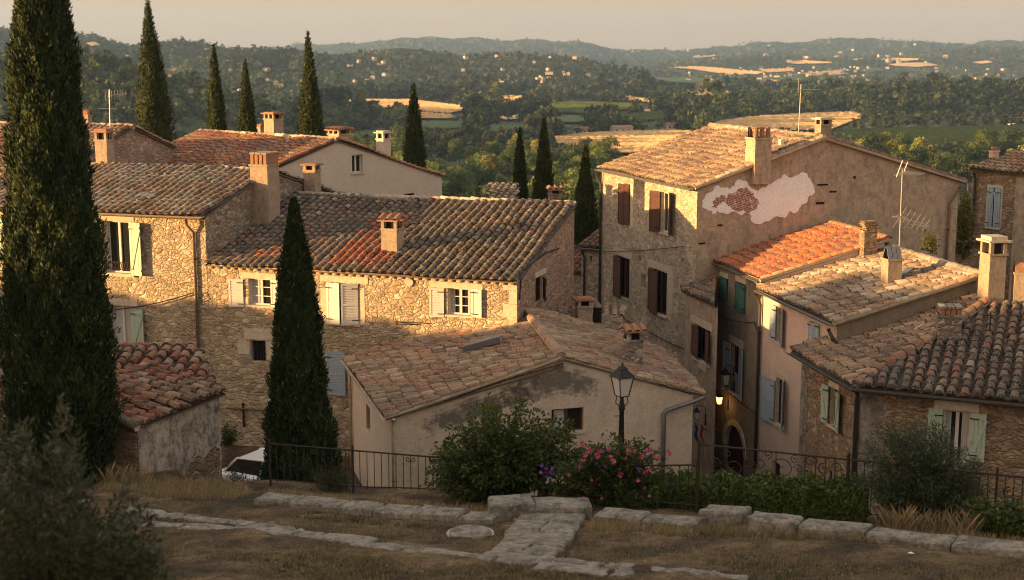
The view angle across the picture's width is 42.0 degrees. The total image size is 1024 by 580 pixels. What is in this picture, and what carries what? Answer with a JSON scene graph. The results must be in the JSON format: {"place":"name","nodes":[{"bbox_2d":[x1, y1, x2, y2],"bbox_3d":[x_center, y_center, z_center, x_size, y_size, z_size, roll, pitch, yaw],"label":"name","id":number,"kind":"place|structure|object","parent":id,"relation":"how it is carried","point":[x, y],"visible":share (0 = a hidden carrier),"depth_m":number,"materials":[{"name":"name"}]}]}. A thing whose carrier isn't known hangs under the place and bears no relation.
{"place":"outdoors","nodes":[
{"label":"outdoors","id":0,"kind":"place"},
{"bbox_2d":[51,498,749,579],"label":"path","id":1,"kind":"structure","parent":0,"point":[575,565],"depth_m":23.37,"materials":[{"name":"stone"}]},
{"bbox_2d":[421,120,461,127],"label":"field","id":2,"kind":"structure","parent":0,"point":[445,124],"depth_m":991.09,"materials":[{"name":"green plant"}]},
{"bbox_2d":[0,444,1023,579],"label":"ground","id":3,"kind":"structure","parent":0,"point":[894,552],"depth_m":23.65,"materials":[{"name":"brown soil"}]},
{"bbox_2d":[0,0,128,487],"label":"cypress","id":4,"kind":"object","parent":3,"relation":"on","point":[57,333],"visible":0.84,"depth_m":30.81,"materials":[{"name":"green plant"}]},
{"bbox_2d":[0,393,175,579],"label":"foreground olive","id":5,"kind":"object","parent":3,"relation":"on","point":[26,479],"visible":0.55,"depth_m":12.99,"materials":[{"name":"green plant"}]},
{"bbox_2d":[0,110,177,174],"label":"stone house","id":6,"kind":"structure","parent":3,"relation":"on","point":[134,143],"depth_m":60.59,"materials":[{"name":"stone"}]},
{"bbox_2d":[0,491,183,579],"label":"foreground bush","id":7,"kind":"object","parent":3,"relation":"on","point":[83,573],"visible":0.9,"depth_m":12.45,"materials":[{"name":"green plant"}]},
{"bbox_2d":[0,341,226,480],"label":"shed","id":8,"kind":"structure","parent":3,"relation":"on","point":[170,414],"depth_m":35.27,"materials":[{"name":"ceramic"}]},
{"bbox_2d":[0,128,345,370],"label":"stone house","id":9,"kind":"structure","parent":3,"relation":"on","point":[167,239],"depth_m":49.77,"materials":[{"name":"stone"}]},
{"bbox_2d":[105,221,130,273],"bbox_3d":[-14.646,-1.569,49.692,1.312,2.019,0.650,0,10,0],"label":"window","id":10,"kind":"structure","parent":9,"relation":"in","point":[118,231],"depth_m":49.82,"materials":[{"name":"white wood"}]},
{"bbox_2d":[113,305,132,342],"bbox_3d":[-14.618,1.402,50.307,0.987,1.684,0.055,3,10,18],"label":"window","id":11,"kind":"structure","parent":9,"relation":"in","point":[123,318],"depth_m":50.32,"materials":[{"name":"white wood"}]},
{"bbox_2d":[224,461,253,481],"bbox_3d":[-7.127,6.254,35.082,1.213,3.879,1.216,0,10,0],"label":"weed bush","id":12,"kind":"object","parent":3,"relation":"on","point":[235,474],"visible":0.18,"depth_m":34.75,"materials":[{"name":"green plant"}]},
{"bbox_2d":[222,447,344,484],"bbox_3d":[-7.595,6.152,43.696,4.100,1.520,1.824,5,11,28],"label":"parked car","id":13,"kind":"object","parent":3,"relation":"on","point":[249,463],"visible":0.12,"depth_m":43.50,"materials":[{"name":"white paint"}]},
{"bbox_2d":[253,196,347,484],"bbox_3d":[-5.532,2.485,34.512,2.704,9.897,2.399,0,10,0],"label":"cypress","id":14,"kind":"object","parent":3,"relation":"on","point":[298,410],"visible":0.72,"depth_m":33.88,"materials":[{"name":"green plant"}]},
{"bbox_2d":[168,112,445,217],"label":"rendered house","id":15,"kind":"structure","parent":3,"relation":"on","point":[349,166],"depth_m":63.40,"materials":[{"name":"ceramic"}]},
{"bbox_2d":[351,154,364,174],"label":"window","id":16,"kind":"structure","parent":15,"relation":"in","point":[356,159],"depth_m":63.02,"materials":[{"name":"white wood"}]},
{"bbox_2d":[305,465,358,493],"bbox_3d":[-4.134,4.354,30.700,1.273,0.983,1.173,0,10,0],"label":"weed bush","id":17,"kind":"object","parent":3,"relation":"on","point":[325,480],"visible":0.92,"depth_m":30.50,"materials":[{"name":"green plant"}]},
{"bbox_2d":[254,492,499,523],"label":"wall","id":18,"kind":"structure","parent":3,"relation":"on","point":[365,508],"depth_m":27.03,"materials":[{"name":"stone"}]},
{"bbox_2d":[203,191,576,455],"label":"stone house","id":19,"kind":"structure","parent":3,"relation":"on","point":[388,268],"depth_m":48.16,"materials":[{"name":"stone"}]},
{"bbox_2d":[221,422,241,447],"bbox_3d":[-9.835,5.042,46.496,0.830,0.976,0.898,-3,10,-16],"label":"climbing plant","id":20,"kind":"object","parent":19,"relation":"attached to","point":[229,436],"visible":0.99,"depth_m":46.41,"materials":[{"name":"green plant"}]},
{"bbox_2d":[252,340,265,361],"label":"grille window","id":21,"kind":"structure","parent":19,"relation":"in","point":[259,350],"depth_m":48.62,"materials":[{"name":"black metal"}]},
{"bbox_2d":[246,278,272,308],"bbox_3d":[-9.063,0.103,48.093,1.114,1.047,0.584,0,10,0],"label":"window","id":22,"kind":"structure","parent":19,"relation":"in","point":[260,292],"depth_m":48.20,"materials":[{"name":"white wood"}]},
{"bbox_2d":[445,288,473,317],"bbox_3d":[-1.781,0.428,45.675,1.063,0.998,0.567,0,10,0],"label":"window","id":23,"kind":"structure","parent":19,"relation":"in","point":[459,299],"depth_m":45.78,"materials":[{"name":"white wood"}]},
{"bbox_2d":[268,439,542,496],"bbox_3d":[-2.505,4.256,29.792,6.941,1.732,0.067,4,11,23],"label":"iron fence","id":24,"kind":"object","parent":3,"relation":"on","point":[352,450],"visible":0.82,"depth_m":30.22,"materials":[{"name":"black metal"}]},
{"bbox_2d":[446,524,493,538],"bbox_3d":[-0.778,4.562,24.942,0.900,0.095,0.900,0,10,0],"label":"flat stone slab","id":25,"kind":"object","parent":3,"relation":"on","point":[471,530],"visible":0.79,"depth_m":24.93,"materials":[{"name":"stone"}]},
{"bbox_2d":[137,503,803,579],"bbox_3d":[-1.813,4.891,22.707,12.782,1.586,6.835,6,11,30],"label":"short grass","id":26,"kind":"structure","parent":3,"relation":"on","point":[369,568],"depth_m":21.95,"materials":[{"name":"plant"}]},
{"bbox_2d":[418,391,583,502],"bbox_3d":[-0.195,3.509,28.859,3.635,2.932,2.155,0,10,0],"label":"leafy shrub","id":27,"kind":"object","parent":3,"relation":"on","point":[481,460],"visible":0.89,"depth_m":28.42,"materials":[{"name":"green plant"}]},
{"bbox_2d":[340,307,705,495],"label":"rendered house","id":28,"kind":"structure","parent":3,"relation":"on","point":[415,394],"depth_m":40.66,"materials":[{"name":"paint"}]},
{"bbox_2d":[551,407,586,433],"bbox_3d":[1.646,3.920,39.960,1.193,0.795,0.567,0,10,0],"label":"window","id":29,"kind":"structure","parent":28,"relation":"in","point":[576,413],"depth_m":40.08,"materials":[{"name":"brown wood"}]},
{"bbox_2d":[484,182,563,199],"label":"stone house","id":30,"kind":"structure","parent":3,"relation":"on","point":[503,190],"depth_m":57.54,"materials":[{"name":"ceramic"}]},
{"bbox_2d":[483,513,584,562],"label":"stone steps","id":31,"kind":"structure","parent":3,"relation":"on","point":[540,534],"depth_m":24.30,"materials":[{"name":"stone"}]},
{"bbox_2d":[488,494,591,520],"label":"wall","id":32,"kind":"structure","parent":3,"relation":"on","point":[503,506],"depth_m":26.38,"materials":[{"name":"stone"}]},
{"bbox_2d":[577,228,598,305],"bbox_3d":[4.667,2.111,62.937,2.261,10.311,2.812,7,12,34],"label":"lean to","id":33,"kind":"object","parent":3,"relation":"on","point":[588,247],"visible":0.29,"depth_m":61.77,"materials":[{"name":"ceramic"}]},
{"bbox_2d":[558,296,626,332],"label":"stone house","id":34,"kind":"structure","parent":3,"relation":"on","point":[584,308],"depth_m":48.55,"materials":[{"name":"stone"}]},
{"bbox_2d":[537,473,660,509],"bbox_3d":[1.797,4.251,28.363,3.143,0.845,0.941,5,11,25],"label":"hedge","id":35,"kind":"object","parent":3,"relation":"on","point":[651,500],"visible":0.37,"depth_m":27.60,"materials":[{"name":"green plant"}]},
{"bbox_2d":[539,430,676,508],"bbox_3d":[2.033,3.897,27.963,2.974,1.961,1.754,0,10,0],"label":"flowering shrub","id":36,"kind":"object","parent":3,"relation":"on","point":[581,478],"visible":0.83,"depth_m":27.58,"materials":[{"name":"green plant"}]},
{"bbox_2d":[543,460,697,511],"bbox_3d":[2.215,4.138,27.691,3.385,1.639,0.067,4,11,22],"label":"iron fence","id":37,"kind":"object","parent":3,"relation":"on","point":[644,466],"visible":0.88,"depth_m":27.29,"materials":[{"name":"black metal"}]},
{"bbox_2d":[609,362,634,452],"bbox_3d":[2.317,3.102,28.247,0.406,3.226,0.406,-5,11,-28],"label":"street lamp","id":38,"kind":"object","parent":3,"relation":"on","point":[622,377],"visible":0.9,"depth_m":27.99,"materials":[{"name":"black metal"}]},
{"bbox_2d":[594,507,702,531],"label":"wall","id":39,"kind":"structure","parent":3,"relation":"on","point":[613,514],"depth_m":25.43,"materials":[{"name":"stone"}]},
{"bbox_2d":[680,275,717,483],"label":"stone house","id":40,"kind":"structure","parent":3,"relation":"on","point":[701,326],"depth_m":49.44,"materials":[{"name":"stone"}]},
{"bbox_2d":[691,326,709,367],"bbox_3d":[7.077,2.044,49.371,0.645,1.343,1.774,0,10,0],"label":"window","id":41,"kind":"structure","parent":40,"relation":"in","point":[701,346],"depth_m":49.75,"materials":[{"name":"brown wood"}]},
{"bbox_2d":[655,466,869,522],"bbox_3d":[4.908,4.065,26.878,4.921,1.348,0.889,6,12,32],"label":"hedge","id":42,"kind":"object","parent":3,"relation":"on","point":[817,499],"visible":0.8,"depth_m":26.34,"materials":[{"name":"green plant"}]},
{"bbox_2d":[696,439,848,512],"bbox_3d":[5.120,3.986,26.396,3.008,1.859,0.067,4,11,23],"label":"iron fence","id":43,"kind":"object","parent":3,"relation":"on","point":[726,447],"visible":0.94,"depth_m":26.34,"materials":[{"name":"black metal"}]},
{"bbox_2d":[594,117,967,365],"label":"stone house","id":44,"kind":"structure","parent":3,"relation":"on","point":[704,196],"depth_m":52.76,"materials":[{"name":"ceramic"}]},
{"bbox_2d":[618,256,629,298],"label":"window","id":45,"kind":"structure","parent":44,"relation":"in","point":[625,263],"depth_m":57.79,"materials":[{"name":"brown wood"}]},
{"bbox_2d":[647,269,666,318],"bbox_3d":[5.985,0.107,54.198,0.806,1.838,1.802,0,10,0],"label":"window","id":46,"kind":"structure","parent":44,"relation":"in","point":[662,277],"depth_m":54.17,"materials":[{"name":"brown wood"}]},
{"bbox_2d":[659,192,669,235],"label":"window","id":47,"kind":"structure","parent":44,"relation":"in","point":[666,195],"depth_m":53.42,"materials":[{"name":"white wood"}]},
{"bbox_2d":[711,219,891,482],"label":"rendered house","id":48,"kind":"structure","parent":3,"relation":"on","point":[743,273],"depth_m":49.09,"materials":[{"name":"ceramic"}]},
{"bbox_2d":[728,426,743,476],"bbox_3d":[8.524,5.981,50.145,0.050,1.861,2.011,-2,10,-12],"label":"door","id":49,"kind":"structure","parent":48,"relation":"in","point":[734,437],"depth_m":50.37,"materials":[{"name":"brown wood"}]},
{"bbox_2d":[698,504,1023,558],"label":"wall","id":50,"kind":"structure","parent":3,"relation":"on","point":[725,514],"depth_m":23.87,"materials":[{"name":"stone"}]},
{"bbox_2d":[753,234,1012,478],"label":"rendered house","id":51,"kind":"structure","parent":3,"relation":"on","point":[836,301],"depth_m":43.87,"materials":[{"name":"ceramic"}]},
{"bbox_2d":[891,160,930,245],"bbox_3d":[13.797,-2.748,46.008,1.386,3.449,0.381,0,10,0],"label":"tv aerial","id":52,"kind":"object","parent":51,"relation":"attached to","point":[905,173],"visible":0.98,"depth_m":45.98,"materials":[{"name":"metal"}]},
{"bbox_2d":[919,228,940,254],"bbox_3d":[14.718,-1.717,46.874,0.756,1.071,1.319,8,13,38],"label":"roof weed","id":53,"kind":"object","parent":51,"relation":"on","point":[931,247],"visible":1,"depth_m":46.69,"materials":[{"name":"green plant"}]},
{"bbox_2d":[786,262,1023,519],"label":"stone house","id":54,"kind":"structure","parent":3,"relation":"on","point":[959,366],"depth_m":37.72,"materials":[{"name":"ceramic"}]},
{"bbox_2d":[941,410,970,466],"bbox_3d":[12.233,4.031,36.695,0.901,1.527,0.537,4,11,22],"label":"window","id":55,"kind":"structure","parent":54,"relation":"in","point":[961,421],"depth_m":36.63,"materials":[{"name":"white wood"}]},
{"bbox_2d":[851,413,993,523],"bbox_3d":[7.936,3.476,25.612,3.249,2.803,2.273,0,10,0],"label":"olive shrub","id":56,"kind":"object","parent":3,"relation":"on","point":[917,453],"visible":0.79,"depth_m":25.11,"materials":[{"name":"green plant"}]},
{"bbox_2d":[847,452,1023,521],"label":"iron fence","id":57,"kind":"object","parent":3,"relation":"on","point":[997,474],"visible":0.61,"depth_m":24.84,"materials":[{"name":"black metal"}]},
{"bbox_2d":[956,190,976,260],"bbox_3d":[19.726,-2.691,58.087,1.079,3.354,3.064,4,10,20],"label":"cypress tree","id":58,"kind":"object","parent":3,"relation":"on","point":[965,221],"visible":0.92,"depth_m":57.37,"materials":[{"name":"green plant"}]},
{"bbox_2d":[955,235,1001,293],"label":"garden wall","id":59,"kind":"structure","parent":3,"relation":"on","point":[972,260],"depth_m":57.84,"materials":[{"name":"stone"}]},
{"bbox_2d":[961,495,1023,540],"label":"hedge","id":60,"kind":"object","parent":3,"relation":"on","point":[1006,520],"visible":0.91,"depth_m":23.87,"materials":[{"name":"green plant"}]},
{"bbox_2d":[966,147,1023,300],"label":"stone house","id":61,"kind":"structure","parent":3,"relation":"on","point":[997,190],"depth_m":61.19,"materials":[{"name":"stone"}]},
{"bbox_2d":[0,28,1023,230],"bbox_3d":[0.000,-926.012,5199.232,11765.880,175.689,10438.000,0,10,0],"label":"terrain","id":62,"kind":"structure","parent":0,"point":[195,120],"depth_m":3519.75,"materials":[{"name":"green plant"}]},
{"bbox_2d":[133,0,176,141],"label":"cypress","id":63,"kind":"object","parent":62,"relation":"on","point":[154,116],"visible":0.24,"depth_m":68.81,"materials":[{"name":"green plant"}]},
{"bbox_2d":[0,45,331,121],"bbox_3d":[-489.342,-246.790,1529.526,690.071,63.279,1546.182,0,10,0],"label":"forest","id":64,"kind":"object","parent":62,"relation":"on","point":[101,83],"visible":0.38,"depth_m":871.53,"materials":[{"name":"green plant"}]},
{"bbox_2d":[205,44,227,129],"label":"cypress","id":65,"kind":"object","parent":62,"relation":"on","point":[216,115],"visible":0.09,"depth_m":78.87,"materials":[{"name":"green plant"}]},
{"bbox_2d":[236,58,257,131],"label":"cypress","id":66,"kind":"object","parent":62,"relation":"on","point":[247,119],"visible":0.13,"depth_m":82.02,"materials":[{"name":"green plant"}]},
{"bbox_2d":[296,31,325,135],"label":"cypress","id":67,"kind":"object","parent":62,"relation":"on","point":[311,120],"visible":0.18,"depth_m":73.95,"materials":[{"name":"green plant"}]},
{"bbox_2d":[0,25,671,95],"bbox_3d":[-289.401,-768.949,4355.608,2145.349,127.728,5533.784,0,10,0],"label":"forest","id":68,"kind":"object","parent":62,"relation":"on","point":[256,56],"visible":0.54,"depth_m":2019.59,"materials":[{"name":"green plant"}]},
{"bbox_2d":[401,83,428,167],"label":"cypress","id":69,"kind":"object","parent":62,"relation":"on","point":[414,151],"visible":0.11,"depth_m":73.23,"materials":[{"name":"green plant"}]},
{"bbox_2d":[445,139,466,163],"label":"broadleaf tree","id":70,"kind":"object","parent":62,"relation":"on","point":[457,150],"visible":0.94,"depth_m":622.51,"materials":[{"name":"green plant"}]},
{"bbox_2d":[441,168,477,196],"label":"broadleaf tree","id":71,"kind":"object","parent":62,"relation":"on","point":[458,180],"visible":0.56,"depth_m":412.80,"materials":[{"name":"green plant"}]},
{"bbox_2d":[455,183,475,196],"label":"broadleaf tree","id":72,"kind":"object","parent":62,"relation":"on","point":[469,190],"visible":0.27,"depth_m":407.45,"materials":[{"name":"green plant"}]},
{"bbox_2d":[460,162,498,186],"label":"broadleaf tree","id":73,"kind":"object","parent":62,"relation":"on","point":[482,176],"visible":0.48,"depth_m":450.70,"materials":[{"name":"green plant"}]},
{"bbox_2d":[483,141,505,163],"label":"broadleaf tree","id":74,"kind":"object","parent":62,"relation":"on","point":[493,147],"visible":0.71,"depth_m":629.83,"materials":[{"name":"green plant"}]},
{"bbox_2d":[480,153,511,186],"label":"broadleaf tree","id":75,"kind":"object","parent":62,"relation":"on","point":[497,166],"visible":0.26,"depth_m":464.85,"materials":[{"name":"green plant"}]},
{"bbox_2d":[497,148,515,177],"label":"broadleaf tree","id":76,"kind":"object","parent":62,"relation":"on","point":[504,156],"visible":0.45,"depth_m":521.25,"materials":[{"name":"green plant"}]},
{"bbox_2d":[0,65,1023,159],"bbox_3d":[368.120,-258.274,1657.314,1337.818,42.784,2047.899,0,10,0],"label":"wood","id":77,"kind":"object","parent":62,"relation":"on","point":[948,98],"visible":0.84,"depth_m":1175.90,"materials":[{"name":"green plant"}]},
{"bbox_2d":[512,127,528,198],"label":"cypress","id":78,"kind":"object","parent":62,"relation":"on","point":[519,176],"visible":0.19,"depth_m":77.69,"materials":[{"name":"green plant"}]},
{"bbox_2d":[524,149,537,177],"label":"broadleaf tree","id":79,"kind":"object","parent":62,"relation":"on","point":[531,158],"visible":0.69,"depth_m":511.34,"materials":[{"name":"green plant"}]},
{"bbox_2d":[532,117,554,199],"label":"cypress","id":80,"kind":"object","parent":62,"relation":"on","point":[544,175],"visible":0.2,"depth_m":75.65,"materials":[{"name":"green plant"}]},
{"bbox_2d":[553,165,591,200],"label":"broadleaf tree","id":81,"kind":"object","parent":62,"relation":"on","point":[568,193],"visible":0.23,"depth_m":392.36,"materials":[{"name":"green plant"}]},
{"bbox_2d":[556,143,589,158],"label":"broadleaf tree","id":82,"kind":"object","parent":62,"relation":"on","point":[576,148],"visible":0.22,"depth_m":559.50,"materials":[{"name":"green plant"}]},
{"bbox_2d":[574,241,581,301],"bbox_3d":[3.201,2.094,65.999,3.554,9.296,3.198,7,12,34],"label":"lean to","id":83,"kind":"object","parent":62,"relation":"on","point":[577,269],"visible":0.09,"depth_m":64.08,"materials":[{"name":"ceramic"}]},
{"bbox_2d":[574,144,598,246],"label":"cypress","id":84,"kind":"object","parent":62,"relation":"on","point":[586,221],"visible":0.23,"depth_m":65.88,"materials":[{"name":"green plant"}]},
{"bbox_2d":[582,139,611,163],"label":"broadleaf tree","id":85,"kind":"object","parent":62,"relation":"on","point":[598,150],"visible":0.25,"depth_m":530.34,"materials":[{"name":"green plant"}]},
{"bbox_2d":[590,153,610,180],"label":"broadleaf tree","id":86,"kind":"object","parent":62,"relation":"on","point":[600,159],"visible":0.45,"depth_m":484.71,"materials":[{"name":"green plant"}]},
{"bbox_2d":[594,136,621,159],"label":"broadleaf tree","id":87,"kind":"object","parent":62,"relation":"on","point":[612,151],"visible":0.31,"depth_m":572.07,"materials":[{"name":"green plant"}]},
{"bbox_2d":[269,37,1023,86],"bbox_3d":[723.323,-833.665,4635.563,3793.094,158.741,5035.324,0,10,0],"label":"forest","id":88,"kind":"object","parent":62,"relation":"on","point":[876,76],"visible":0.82,"depth_m":4170.70,"materials":[{"name":"green plant"}]},
{"bbox_2d":[874,132,901,153],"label":"broadleaf tree","id":89,"kind":"object","parent":62,"relation":"on","point":[889,139],"visible":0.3,"depth_m":598.10,"materials":[{"name":"green plant"}]},
{"bbox_2d":[890,132,913,152],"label":"broadleaf tree","id":90,"kind":"object","parent":62,"relation":"on","point":[903,138],"visible":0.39,"depth_m":611.96,"materials":[{"name":"green plant"}]},
{"bbox_2d":[895,147,930,164],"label":"broadleaf tree","id":91,"kind":"object","parent":62,"relation":"on","point":[915,155],"visible":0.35,"depth_m":504.69,"materials":[{"name":"green plant"}]},
{"bbox_2d":[928,152,951,171],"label":"broadleaf tree","id":92,"kind":"object","parent":62,"relation":"on","point":[941,159],"visible":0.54,"depth_m":518.51,"materials":[{"name":"green plant"}]},
{"bbox_2d":[940,153,965,176],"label":"broadleaf tree","id":93,"kind":"object","parent":62,"relation":"on","point":[953,170],"visible":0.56,"depth_m":509.32,"materials":[{"name":"green plant"}]},
{"bbox_2d":[953,145,988,190],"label":"broadleaf tree","id":94,"kind":"object","parent":62,"relation":"on","point":[972,156],"visible":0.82,"depth_m":507.53,"materials":[{"name":"green plant"}]},
{"bbox_2d":[968,133,993,158],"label":"broadleaf tree","id":95,"kind":"object","parent":62,"relation":"on","point":[974,143],"visible":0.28,"depth_m":586.83,"materials":[{"name":"green plant"}]},
{"bbox_2d":[997,128,1023,153],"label":"broadleaf tree","id":96,"kind":"object","parent":62,"relation":"on","point":[1008,135],"visible":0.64,"depth_m":631.40,"materials":[{"name":"green plant"}]},
{"bbox_2d":[0,0,1023,50],"label":"sky","id":97,"kind":"structure","parent":0,"point":[621,24],"materials":[{"name":"beige"}]},
{"bbox_2d":[92,461,984,535],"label":"dry grass","id":98,"kind":"structure","parent":0,"point":[910,516],"depth_m":24.54,"materials":[{"name":"plant"}]},
{"bbox_2d":[95,475,1023,544],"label":"dry grass","id":99,"kind":"structure","parent":0,"point":[223,487],"depth_m":27.77,"materials":[{"name":"plant"}]},
{"bbox_2d":[656,77,724,82],"bbox_3d":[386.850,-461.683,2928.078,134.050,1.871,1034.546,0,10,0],"label":"field","id":100,"kind":"structure","parent":0,"point":[682,79],"depth_m":2939.45,"materials":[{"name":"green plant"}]},
{"bbox_2d":[722,118,857,129],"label":"field","id":101,"kind":"structure","parent":0,"point":[810,126],"depth_m":989.80,"materials":[{"name":"yellow plant"}]},
{"bbox_2d":[717,111,863,130],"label":"wheat","id":102,"kind":"object","parent":101,"relation":"on","point":[777,121],"visible":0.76,"depth_m":1048.20,"materials":[{"name":"plant"}]},
{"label":"field","id":103,"kind":"structure","parent":0,"visible":0},
{"bbox_2d":[832,124,1023,145],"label":"vineyard","id":104,"kind":"object","parent":103,"relation":"on","point":[940,134],"visible":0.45,"depth_m":876.30,"materials":[{"name":"green plant"}]},
{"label":"field","id":105,"kind":"structure","parent":0,"visible":0},
{"bbox_2d":[547,101,641,112],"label":"vineyard","id":106,"kind":"object","parent":105,"relation":"on","point":[570,106],"visible":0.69,"depth_m":1349.28,"materials":[{"name":"green plant"}]},
{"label":"field","id":107,"kind":"structure","parent":0,"visible":0},
{"bbox_2d":[621,111,671,119],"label":"vineyard","id":108,"kind":"object","parent":107,"relation":"on","point":[647,115],"visible":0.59,"depth_m":1114.76,"materials":[{"name":"green plant"}]},
{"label":"field","id":109,"kind":"structure","parent":0,"visible":0},
{"bbox_2d":[554,129,689,152],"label":"wheat","id":110,"kind":"object","parent":109,"relation":"on","point":[633,140],"visible":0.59,"depth_m":824.70,"materials":[{"name":"plant"}]},
{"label":"field","id":111,"kind":"structure","parent":0,"visible":0},
{"bbox_2d":[349,99,462,112],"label":"wheat","id":112,"kind":"object","parent":111,"relation":"on","point":[435,106],"visible":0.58,"depth_m":1364.24,"materials":[{"name":"plant"}]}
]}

